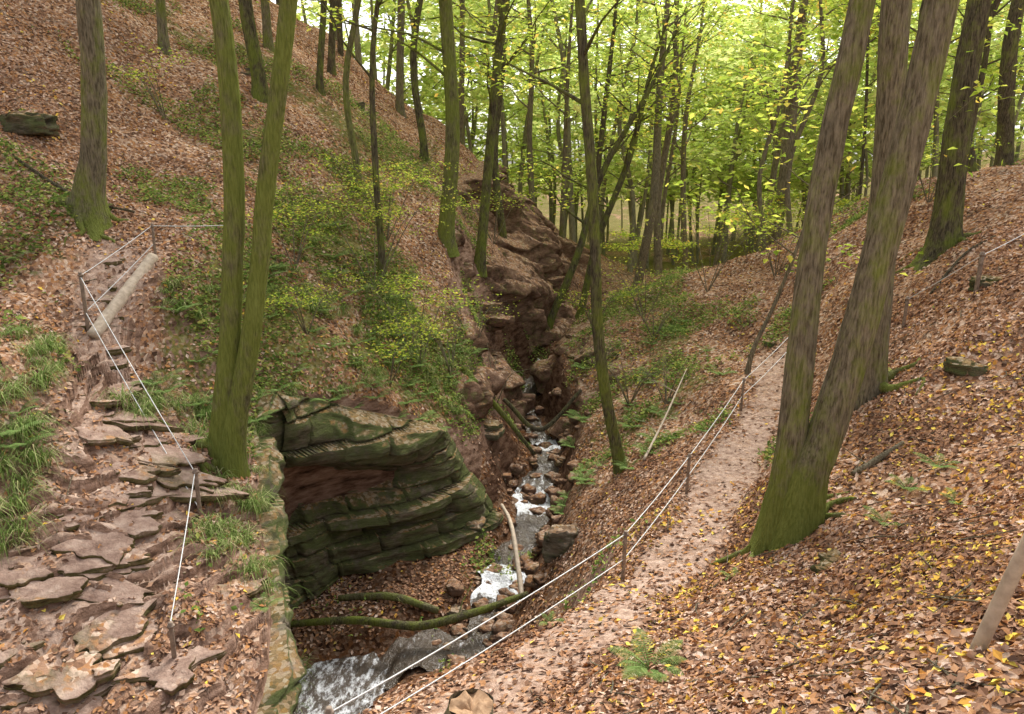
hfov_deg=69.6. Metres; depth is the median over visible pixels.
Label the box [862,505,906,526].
fern
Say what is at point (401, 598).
fallen log
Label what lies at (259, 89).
beech tree
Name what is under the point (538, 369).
earth bank
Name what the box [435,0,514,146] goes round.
beech tree
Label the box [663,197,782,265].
shrub
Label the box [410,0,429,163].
beech tree
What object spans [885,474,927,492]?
fern
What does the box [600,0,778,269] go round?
beech tree
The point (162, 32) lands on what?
beech tree
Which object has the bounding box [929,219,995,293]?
fallen branch
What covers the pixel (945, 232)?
beech tree
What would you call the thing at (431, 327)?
shrub
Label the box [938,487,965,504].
fern
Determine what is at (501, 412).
fallen log
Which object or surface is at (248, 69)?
rock outcrop
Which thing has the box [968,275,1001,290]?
boulder
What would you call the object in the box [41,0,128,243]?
beech tree
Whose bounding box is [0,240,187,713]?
footpath
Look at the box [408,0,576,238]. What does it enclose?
beech tree
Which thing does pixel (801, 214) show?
shrub
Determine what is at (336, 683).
creek
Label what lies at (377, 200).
beech tree
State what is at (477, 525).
boulder
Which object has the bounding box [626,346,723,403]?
shrub
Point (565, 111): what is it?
beech tree
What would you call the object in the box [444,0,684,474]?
beech tree
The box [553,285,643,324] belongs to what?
shrub
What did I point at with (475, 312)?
shrub
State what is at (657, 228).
beech tree
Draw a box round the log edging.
[86,253,158,339]
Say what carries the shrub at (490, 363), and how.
on the ground at (306, 484)
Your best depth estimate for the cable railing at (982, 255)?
10.70 m
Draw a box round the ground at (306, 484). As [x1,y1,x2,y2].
[0,0,1023,713]
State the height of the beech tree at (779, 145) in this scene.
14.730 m
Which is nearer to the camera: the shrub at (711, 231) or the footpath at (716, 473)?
the footpath at (716, 473)
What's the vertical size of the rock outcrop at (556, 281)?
1.066 m
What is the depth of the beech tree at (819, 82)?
23.81 m
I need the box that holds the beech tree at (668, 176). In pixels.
[602,1,763,254]
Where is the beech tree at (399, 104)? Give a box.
[395,0,406,118]
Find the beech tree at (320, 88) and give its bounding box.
[316,0,326,95]
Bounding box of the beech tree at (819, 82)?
[667,0,921,233]
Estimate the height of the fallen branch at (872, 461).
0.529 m
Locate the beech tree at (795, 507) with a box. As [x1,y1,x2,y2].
[710,0,959,564]
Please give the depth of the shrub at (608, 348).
18.16 m
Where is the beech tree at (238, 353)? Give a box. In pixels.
[159,0,297,478]
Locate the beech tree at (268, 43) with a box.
[260,0,273,51]
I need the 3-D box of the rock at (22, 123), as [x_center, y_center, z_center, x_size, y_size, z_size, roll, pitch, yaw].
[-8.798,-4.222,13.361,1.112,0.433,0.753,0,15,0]
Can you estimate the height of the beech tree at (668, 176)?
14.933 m
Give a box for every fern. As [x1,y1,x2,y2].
[249,592,283,612]
[538,611,563,625]
[606,627,685,683]
[721,567,742,578]
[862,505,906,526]
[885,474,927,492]
[912,452,961,468]
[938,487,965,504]
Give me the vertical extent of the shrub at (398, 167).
2.224 m
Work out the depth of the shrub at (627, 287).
19.53 m
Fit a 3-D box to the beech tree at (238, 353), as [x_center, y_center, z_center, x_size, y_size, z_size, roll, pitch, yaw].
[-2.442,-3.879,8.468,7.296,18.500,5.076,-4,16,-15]
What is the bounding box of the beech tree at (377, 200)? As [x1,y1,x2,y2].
[277,0,430,278]
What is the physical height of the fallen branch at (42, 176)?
1.392 m
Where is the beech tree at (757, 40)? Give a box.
[625,0,1023,373]
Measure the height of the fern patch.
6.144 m
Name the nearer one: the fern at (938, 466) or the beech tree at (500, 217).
the fern at (938, 466)
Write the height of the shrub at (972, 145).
2.273 m
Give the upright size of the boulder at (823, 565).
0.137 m
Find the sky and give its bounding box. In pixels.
[271,0,1023,167]
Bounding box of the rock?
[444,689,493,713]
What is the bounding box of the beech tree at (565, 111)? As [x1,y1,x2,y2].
[463,0,649,238]
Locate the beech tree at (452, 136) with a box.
[207,0,459,257]
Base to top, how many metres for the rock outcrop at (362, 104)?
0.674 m
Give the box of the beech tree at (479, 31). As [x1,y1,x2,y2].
[395,0,561,69]
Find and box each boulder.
[446,604,464,615]
[463,516,485,539]
[542,524,579,562]
[810,559,831,573]
[818,549,844,562]
[943,356,988,376]
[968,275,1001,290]
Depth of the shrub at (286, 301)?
12.62 m
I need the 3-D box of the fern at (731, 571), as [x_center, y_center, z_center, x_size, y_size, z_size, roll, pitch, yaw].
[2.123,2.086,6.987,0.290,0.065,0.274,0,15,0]
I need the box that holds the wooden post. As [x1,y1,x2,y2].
[969,533,1023,651]
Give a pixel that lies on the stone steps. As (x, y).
(84, 673)
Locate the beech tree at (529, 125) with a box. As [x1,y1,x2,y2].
[424,0,631,203]
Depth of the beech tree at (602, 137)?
28.45 m
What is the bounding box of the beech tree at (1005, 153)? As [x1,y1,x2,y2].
[992,0,1023,166]
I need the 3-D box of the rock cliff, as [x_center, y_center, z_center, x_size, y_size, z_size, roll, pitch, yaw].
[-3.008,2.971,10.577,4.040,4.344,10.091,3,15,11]
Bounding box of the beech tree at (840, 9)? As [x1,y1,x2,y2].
[792,0,879,25]
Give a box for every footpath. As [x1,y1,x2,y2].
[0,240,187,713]
[426,348,785,713]
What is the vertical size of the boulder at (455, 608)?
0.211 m
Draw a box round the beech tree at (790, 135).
[713,0,858,245]
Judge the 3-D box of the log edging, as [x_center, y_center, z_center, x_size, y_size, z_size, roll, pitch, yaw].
[-5.665,-0.906,10.777,0.203,1.067,1.607,3,15,9]
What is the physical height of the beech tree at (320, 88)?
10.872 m
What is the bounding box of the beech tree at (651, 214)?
[592,0,764,286]
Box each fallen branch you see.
[2,146,134,212]
[841,441,904,475]
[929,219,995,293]
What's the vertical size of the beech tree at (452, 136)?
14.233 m
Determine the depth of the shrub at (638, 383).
16.09 m
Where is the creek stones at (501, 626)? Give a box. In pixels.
[431,387,592,669]
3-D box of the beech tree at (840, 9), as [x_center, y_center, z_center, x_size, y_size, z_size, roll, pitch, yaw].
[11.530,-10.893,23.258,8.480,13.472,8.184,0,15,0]
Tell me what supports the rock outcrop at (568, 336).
on the earth bank
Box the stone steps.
[0,256,270,713]
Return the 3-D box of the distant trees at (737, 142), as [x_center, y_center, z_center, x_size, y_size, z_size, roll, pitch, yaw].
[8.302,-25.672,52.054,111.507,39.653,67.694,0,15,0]
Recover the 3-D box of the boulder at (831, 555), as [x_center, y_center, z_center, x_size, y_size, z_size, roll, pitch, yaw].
[2.721,1.743,6.267,0.221,0.189,0.223,8,17,28]
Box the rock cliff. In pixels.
[248,387,503,713]
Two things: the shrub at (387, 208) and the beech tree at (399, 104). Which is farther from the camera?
the beech tree at (399, 104)
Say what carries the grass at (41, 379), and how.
on the ground at (306, 484)
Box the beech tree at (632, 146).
[518,0,774,318]
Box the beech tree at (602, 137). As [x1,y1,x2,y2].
[518,0,690,286]
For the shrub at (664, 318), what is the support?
on the ground at (306, 484)
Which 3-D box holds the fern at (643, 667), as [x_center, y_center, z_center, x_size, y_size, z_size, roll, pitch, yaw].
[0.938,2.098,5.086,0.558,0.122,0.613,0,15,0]
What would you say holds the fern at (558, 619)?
on the ground at (306, 484)
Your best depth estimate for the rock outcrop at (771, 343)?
15.99 m
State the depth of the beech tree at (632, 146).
23.93 m
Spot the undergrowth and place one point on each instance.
(142, 186)
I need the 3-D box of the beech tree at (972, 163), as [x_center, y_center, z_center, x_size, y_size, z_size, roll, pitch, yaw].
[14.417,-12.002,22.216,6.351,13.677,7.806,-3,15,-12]
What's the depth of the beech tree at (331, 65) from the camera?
25.04 m
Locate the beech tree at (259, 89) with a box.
[238,0,268,103]
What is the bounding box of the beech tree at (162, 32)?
[155,0,171,55]
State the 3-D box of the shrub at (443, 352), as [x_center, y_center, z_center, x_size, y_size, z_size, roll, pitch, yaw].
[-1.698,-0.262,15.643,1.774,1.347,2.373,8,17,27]
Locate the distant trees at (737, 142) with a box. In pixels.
[276,0,1023,271]
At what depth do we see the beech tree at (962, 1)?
15.47 m
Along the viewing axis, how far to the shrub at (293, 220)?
14.35 m
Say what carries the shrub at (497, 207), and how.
on the ground at (306, 484)
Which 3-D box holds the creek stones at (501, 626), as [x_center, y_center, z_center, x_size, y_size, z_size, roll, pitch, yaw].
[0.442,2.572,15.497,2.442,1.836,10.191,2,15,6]
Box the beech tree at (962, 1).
[821,0,1023,49]
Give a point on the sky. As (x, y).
(379, 75)
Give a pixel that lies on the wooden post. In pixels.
(999, 602)
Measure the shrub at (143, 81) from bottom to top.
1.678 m
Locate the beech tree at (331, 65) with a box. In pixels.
[327,0,336,75]
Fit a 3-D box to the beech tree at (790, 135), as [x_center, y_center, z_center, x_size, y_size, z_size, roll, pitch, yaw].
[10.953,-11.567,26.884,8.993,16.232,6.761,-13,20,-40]
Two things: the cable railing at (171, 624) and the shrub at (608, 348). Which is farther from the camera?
the shrub at (608, 348)
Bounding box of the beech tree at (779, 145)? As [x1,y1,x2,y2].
[705,0,844,238]
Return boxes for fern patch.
[0,221,736,514]
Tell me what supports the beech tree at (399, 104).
on the ground at (306, 484)
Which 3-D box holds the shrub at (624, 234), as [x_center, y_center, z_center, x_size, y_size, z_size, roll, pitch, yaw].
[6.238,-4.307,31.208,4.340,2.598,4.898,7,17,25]
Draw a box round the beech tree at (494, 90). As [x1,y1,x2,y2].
[360,0,567,276]
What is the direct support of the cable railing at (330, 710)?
on the ground at (306, 484)
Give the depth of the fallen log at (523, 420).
18.00 m
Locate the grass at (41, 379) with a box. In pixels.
[0,235,475,712]
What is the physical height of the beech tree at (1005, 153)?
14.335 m
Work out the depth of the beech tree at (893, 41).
8.87 m
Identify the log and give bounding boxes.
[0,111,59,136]
[291,571,528,634]
[338,592,438,613]
[460,365,535,454]
[500,503,524,601]
[502,389,581,431]
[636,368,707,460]
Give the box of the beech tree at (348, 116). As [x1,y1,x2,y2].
[343,0,362,191]
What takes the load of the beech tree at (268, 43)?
on the ground at (306, 484)
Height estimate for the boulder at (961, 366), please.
0.272 m
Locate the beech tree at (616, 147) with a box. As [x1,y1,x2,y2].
[481,0,781,329]
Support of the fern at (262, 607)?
on the ground at (306, 484)
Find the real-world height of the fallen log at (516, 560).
0.647 m
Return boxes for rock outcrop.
[240,68,250,75]
[354,101,369,116]
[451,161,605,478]
[480,301,514,331]
[483,419,504,440]
[547,276,570,299]
[565,333,577,338]
[764,338,776,346]
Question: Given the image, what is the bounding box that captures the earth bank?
[529,309,634,438]
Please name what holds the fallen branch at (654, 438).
on the ground at (306, 484)
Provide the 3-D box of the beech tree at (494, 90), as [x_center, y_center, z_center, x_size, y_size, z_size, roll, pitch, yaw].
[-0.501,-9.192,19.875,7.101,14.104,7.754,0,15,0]
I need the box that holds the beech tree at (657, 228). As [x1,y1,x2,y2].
[568,0,724,276]
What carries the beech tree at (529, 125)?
on the ground at (306, 484)
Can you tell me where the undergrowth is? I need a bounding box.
[0,0,1023,672]
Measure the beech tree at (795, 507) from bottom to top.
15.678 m
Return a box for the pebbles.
[0,235,785,713]
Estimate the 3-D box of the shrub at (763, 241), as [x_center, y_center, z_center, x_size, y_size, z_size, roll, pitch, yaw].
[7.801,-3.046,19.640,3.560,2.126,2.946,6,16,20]
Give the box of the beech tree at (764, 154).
[664,0,879,252]
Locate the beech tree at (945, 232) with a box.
[895,0,991,273]
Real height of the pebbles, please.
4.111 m
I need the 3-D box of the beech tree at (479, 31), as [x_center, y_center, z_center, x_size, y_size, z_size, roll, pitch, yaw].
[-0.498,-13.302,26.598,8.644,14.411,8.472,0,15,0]
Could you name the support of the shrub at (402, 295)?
on the ground at (306, 484)
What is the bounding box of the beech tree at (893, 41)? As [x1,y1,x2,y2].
[854,0,925,410]
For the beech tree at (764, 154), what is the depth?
21.26 m
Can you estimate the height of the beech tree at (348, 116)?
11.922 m
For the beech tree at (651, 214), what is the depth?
25.45 m
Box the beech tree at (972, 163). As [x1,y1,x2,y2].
[910,0,1010,173]
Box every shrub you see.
[108,37,193,120]
[245,177,364,267]
[265,282,344,333]
[276,168,484,293]
[294,149,477,241]
[312,263,498,366]
[356,313,460,384]
[396,310,477,371]
[423,287,519,336]
[442,165,549,243]
[444,343,548,402]
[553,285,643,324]
[576,347,681,404]
[577,337,631,367]
[600,222,699,278]
[601,252,720,320]
[620,295,696,339]
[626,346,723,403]
[633,198,787,291]
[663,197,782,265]
[678,191,807,254]
[744,205,857,277]
[762,185,863,227]
[853,102,1008,202]
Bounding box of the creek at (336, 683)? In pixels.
[293,358,560,713]
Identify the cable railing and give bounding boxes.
[77,224,222,658]
[324,338,787,713]
[901,234,1023,327]
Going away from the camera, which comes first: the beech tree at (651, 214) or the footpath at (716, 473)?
the footpath at (716, 473)
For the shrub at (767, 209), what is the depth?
27.91 m
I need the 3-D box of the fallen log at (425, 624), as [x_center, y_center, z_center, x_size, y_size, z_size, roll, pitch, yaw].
[-1.645,3.962,11.654,3.853,0.669,0.962,-4,15,-13]
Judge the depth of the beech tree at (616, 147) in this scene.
23.49 m

